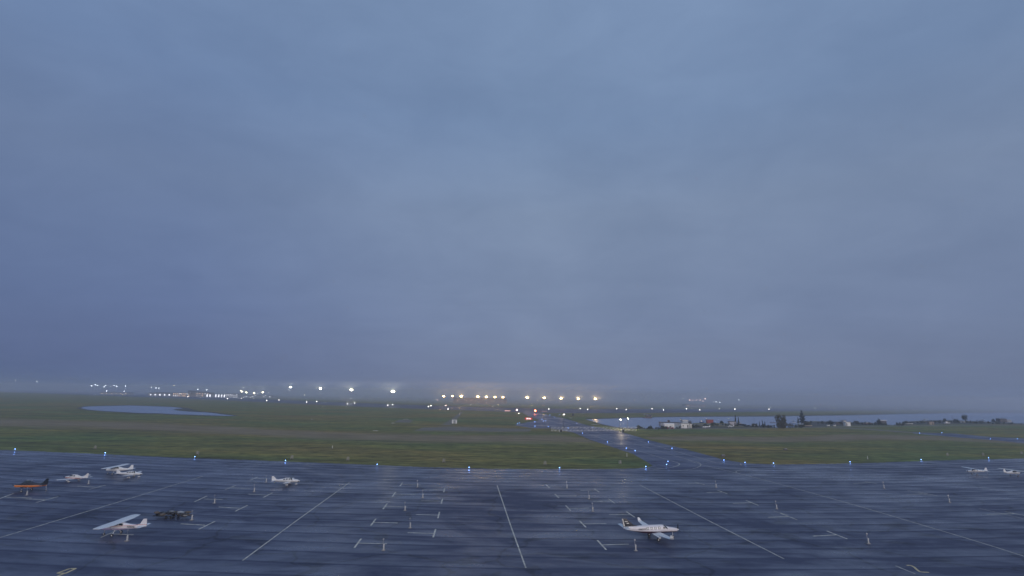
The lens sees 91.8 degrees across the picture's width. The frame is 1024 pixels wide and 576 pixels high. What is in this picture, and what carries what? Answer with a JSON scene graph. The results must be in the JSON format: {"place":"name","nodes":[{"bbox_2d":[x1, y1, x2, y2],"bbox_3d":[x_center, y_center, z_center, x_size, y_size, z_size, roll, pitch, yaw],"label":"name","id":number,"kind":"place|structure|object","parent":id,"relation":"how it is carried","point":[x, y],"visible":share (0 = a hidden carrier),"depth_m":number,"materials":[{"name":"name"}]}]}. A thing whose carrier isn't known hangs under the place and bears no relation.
{"place":"outdoors","nodes":[
{"label":"outdoors","id":0,"kind":"place"},
{"bbox_2d":[77,405,236,415],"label":"pond bank","id":1,"kind":"structure","parent":0,"point":[187,409],"depth_m":655.27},
{"bbox_2d":[82,406,232,415],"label":"pond","id":2,"kind":"structure","parent":0,"point":[150,409],"depth_m":671.37,"materials":[{"name":"blue liquid"}]},
{"bbox_2d":[242,395,276,397],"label":"terminal building","id":3,"kind":"structure","parent":0,"point":[258,396],"depth_m":1804.15,"materials":[{"name":"grey paint"}]},
{"bbox_2d":[439,412,462,424],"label":"gravel track","id":4,"kind":"structure","parent":0,"point":[453,418],"depth_m":547.29,"materials":[{"name":"grey gravel"}]},
{"bbox_2d":[0,386,1023,468],"bbox_3d":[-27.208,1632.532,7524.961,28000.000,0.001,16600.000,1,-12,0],"label":"ground","id":5,"kind":"structure","parent":0,"point":[264,414],"depth_m":442.62,"materials":[{"name":"green plant"}]},
{"bbox_2d":[226,394,241,397],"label":"terminal building","id":6,"kind":"structure","parent":5,"relation":"on","point":[233,395],"depth_m":1716.82,"materials":[{"name":"grey paint"}]},
{"bbox_2d":[0,417,600,446],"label":"dirt strip","id":7,"kind":"object","parent":5,"relation":"on","point":[296,434],"visible":1,"depth_m":351.41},
{"bbox_2d":[392,419,412,423],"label":"concrete pad","id":8,"kind":"object","parent":5,"relation":"on","point":[404,421],"visible":1,"depth_m":511.64,"materials":[{"name":"grey concrete"}]},
{"bbox_2d":[453,398,506,403],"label":"hangar","id":9,"kind":"structure","parent":5,"relation":"on","point":[483,400],"depth_m":1442.98,"materials":[{"name":"metal"}]},
{"bbox_2d":[0,424,1023,575],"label":"apron","id":10,"kind":"object","parent":5,"relation":"on","point":[334,519],"visible":0.99,"depth_m":121.10,"materials":[{"name":"grey asphalt"}]},
{"bbox_2d":[8,478,50,491],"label":"light airplane","id":11,"kind":"object","parent":10,"relation":"on","point":[27,483],"visible":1,"depth_m":144.03,"materials":[{"name":"black paint"}]},
{"bbox_2d":[57,473,92,481],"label":"light airplane","id":12,"kind":"object","parent":10,"relation":"on","point":[75,476],"visible":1,"depth_m":159.32,"materials":[{"name":"white paint"}]},
{"bbox_2d":[102,464,133,474],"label":"light airplane","id":13,"kind":"object","parent":10,"relation":"on","point":[115,468],"visible":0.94,"depth_m":174.59,"materials":[{"name":"white paint"}]},
{"bbox_2d":[93,514,150,536],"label":"light airplane","id":14,"kind":"object","parent":10,"relation":"on","point":[120,524],"visible":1,"depth_m":102.93,"materials":[{"name":"paint"}]},
{"bbox_2d":[116,469,141,477],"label":"light airplane","id":15,"kind":"object","parent":10,"relation":"on","point":[129,473],"visible":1,"depth_m":168.74,"materials":[{"name":"white paint"}]},
{"bbox_2d":[153,510,193,518],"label":"flatbed trailer","id":16,"kind":"object","parent":10,"relation":"on","point":[171,513],"visible":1,"depth_m":116.80,"materials":[{"name":"metal"}]},
{"bbox_2d":[272,476,299,485],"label":"light airplane","id":17,"kind":"object","parent":10,"relation":"on","point":[287,480],"visible":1,"depth_m":160.00,"materials":[{"name":"white paint"}]},
{"bbox_2d":[618,517,680,541],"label":"turboprop airplane","id":18,"kind":"object","parent":10,"relation":"on","point":[658,530],"visible":1,"depth_m":106.23,"materials":[{"name":"paint"}]},
{"bbox_2d":[964,467,987,474],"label":"light airplane","id":19,"kind":"object","parent":10,"relation":"on","point":[976,470],"visible":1,"depth_m":207.32,"materials":[{"name":"paint"}]},
{"bbox_2d":[999,468,1023,476],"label":"light airplane","id":20,"kind":"object","parent":10,"relation":"on","point":[1011,472],"visible":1,"depth_m":204.56,"materials":[{"name":"white paint"}]},
{"bbox_2d":[515,411,772,468],"bbox_3d":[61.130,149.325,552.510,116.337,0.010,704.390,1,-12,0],"label":"taxiway","id":21,"kind":"structure","parent":5,"relation":"on","point":[684,461],"depth_m":297.68,"materials":[{"name":"grey asphalt"}]},
{"bbox_2d":[592,427,632,430],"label":"rolling gate","id":22,"kind":"structure","parent":21,"relation":"on","point":[609,428],"depth_m":425.06,"materials":[{"name":"grey metal"}]},
{"bbox_2d":[774,414,787,427],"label":"broadleaf tree","id":23,"kind":"object","parent":5,"relation":"on","point":[782,422],"visible":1,"depth_m":505.08,"materials":[{"name":"green plant"}]},
{"bbox_2d":[643,433,1023,445],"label":"dirt strip","id":24,"kind":"object","parent":5,"relation":"on","point":[831,438],"visible":0.99,"depth_m":377.26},
{"bbox_2d":[913,432,1023,442],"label":"taxiway","id":25,"kind":"structure","parent":5,"relation":"on","point":[1019,440],"depth_m":423.55,"materials":[{"name":"grey asphalt"}]},
{"bbox_2d":[0,388,1023,412],"bbox_3d":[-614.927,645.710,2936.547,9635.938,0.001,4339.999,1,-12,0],"label":"land","id":26,"kind":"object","parent":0,"point":[500,409],"visible":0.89,"depth_m":1195.42,"materials":[{"name":"green plant"}]},
{"bbox_2d":[99,392,133,394],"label":"terminal building","id":27,"kind":"structure","parent":26,"relation":"on","point":[117,393],"depth_m":1951.05,"materials":[{"name":"grey paint"}]},
{"bbox_2d":[148,392,172,396],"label":"terminal building","id":28,"kind":"structure","parent":26,"relation":"on","point":[170,394],"depth_m":1775.30,"materials":[{"name":"grey paint"}]},
{"bbox_2d":[173,393,194,396],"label":"terminal building","id":29,"kind":"structure","parent":26,"relation":"on","point":[183,394],"depth_m":1755.95,"materials":[{"name":"metal"}]},
{"bbox_2d":[188,390,213,396],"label":"terminal building","id":30,"kind":"structure","parent":26,"relation":"on","point":[200,394],"depth_m":1786.26,"materials":[{"name":"metal"}]},
{"bbox_2d":[206,394,225,397],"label":"terminal building","id":31,"kind":"structure","parent":26,"relation":"on","point":[217,395],"depth_m":1745.60,"materials":[{"name":"grey paint"}]},
{"bbox_2d":[0,0,1023,402],"label":"sky","id":32,"kind":"structure","parent":0,"point":[749,199],"materials":[{"name":"blue"}]},
{"bbox_2d":[692,423,743,426],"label":"shore bank","id":33,"kind":"structure","parent":0,"point":[702,424],"depth_m":548.72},
{"bbox_2d":[728,421,736,424],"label":"shed","id":34,"kind":"structure","parent":33,"relation":"on","point":[732,422],"depth_m":543.24,"materials":[{"name":"metal"}]},
{"bbox_2d":[586,413,1023,427],"bbox_3d":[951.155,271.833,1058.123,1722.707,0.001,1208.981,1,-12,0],"label":"lake","id":35,"kind":"structure","parent":0,"point":[891,419],"depth_m":745.38,"materials":[{"name":"blue liquid"}]},
{"bbox_2d":[586,412,1023,418],"bbox_3d":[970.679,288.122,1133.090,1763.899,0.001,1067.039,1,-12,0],"label":"shore bank","id":36,"kind":"structure","parent":0,"point":[777,415],"depth_m":866.81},
{"bbox_2d":[588,420,1022,428],"bbox_3d":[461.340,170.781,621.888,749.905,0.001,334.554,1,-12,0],"label":"shore bank","id":37,"kind":"structure","parent":0,"point":[814,424],"depth_m":595.40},
{"bbox_2d":[663,423,673,427],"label":"camper trailer","id":38,"kind":"object","parent":37,"relation":"on","point":[669,424],"visible":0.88,"depth_m":475.82,"materials":[{"name":"white paint"}]},
{"bbox_2d":[659,422,680,425],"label":"shed","id":39,"kind":"structure","parent":37,"relation":"on","point":[675,423],"depth_m":505.40,"materials":[{"name":"grey paint"}]},
{"bbox_2d":[679,423,689,427],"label":"shed","id":40,"kind":"structure","parent":37,"relation":"on","point":[685,425],"depth_m":479.56,"materials":[{"name":"white paint"}]},
{"bbox_2d":[799,410,804,422],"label":"spruce tree","id":41,"kind":"object","parent":37,"relation":"on","point":[801,418],"visible":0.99,"depth_m":609.01,"materials":[{"name":"green plant"}]},
{"bbox_2d":[637,420,1021,428],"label":"shore scrub","id":42,"kind":"object","parent":37,"relation":"on","point":[839,422],"visible":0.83,"depth_m":598.34,"materials":[{"name":"green plant"}]},
{"bbox_2d":[996,418,1006,421],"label":"shed","id":43,"kind":"structure","parent":37,"relation":"on","point":[1001,419],"depth_m":740.04,"materials":[{"name":"metal"}]},
{"bbox_2d":[605,424,1023,429],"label":"gravel road","id":44,"kind":"structure","parent":0,"point":[816,427],"depth_m":532.24,"materials":[{"name":"grey gravel"}]},
{"bbox_2d":[832,427,914,433],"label":"gravel road","id":45,"kind":"structure","parent":0,"point":[896,431],"depth_m":506.50,"materials":[{"name":"grey gravel"}]}
]}

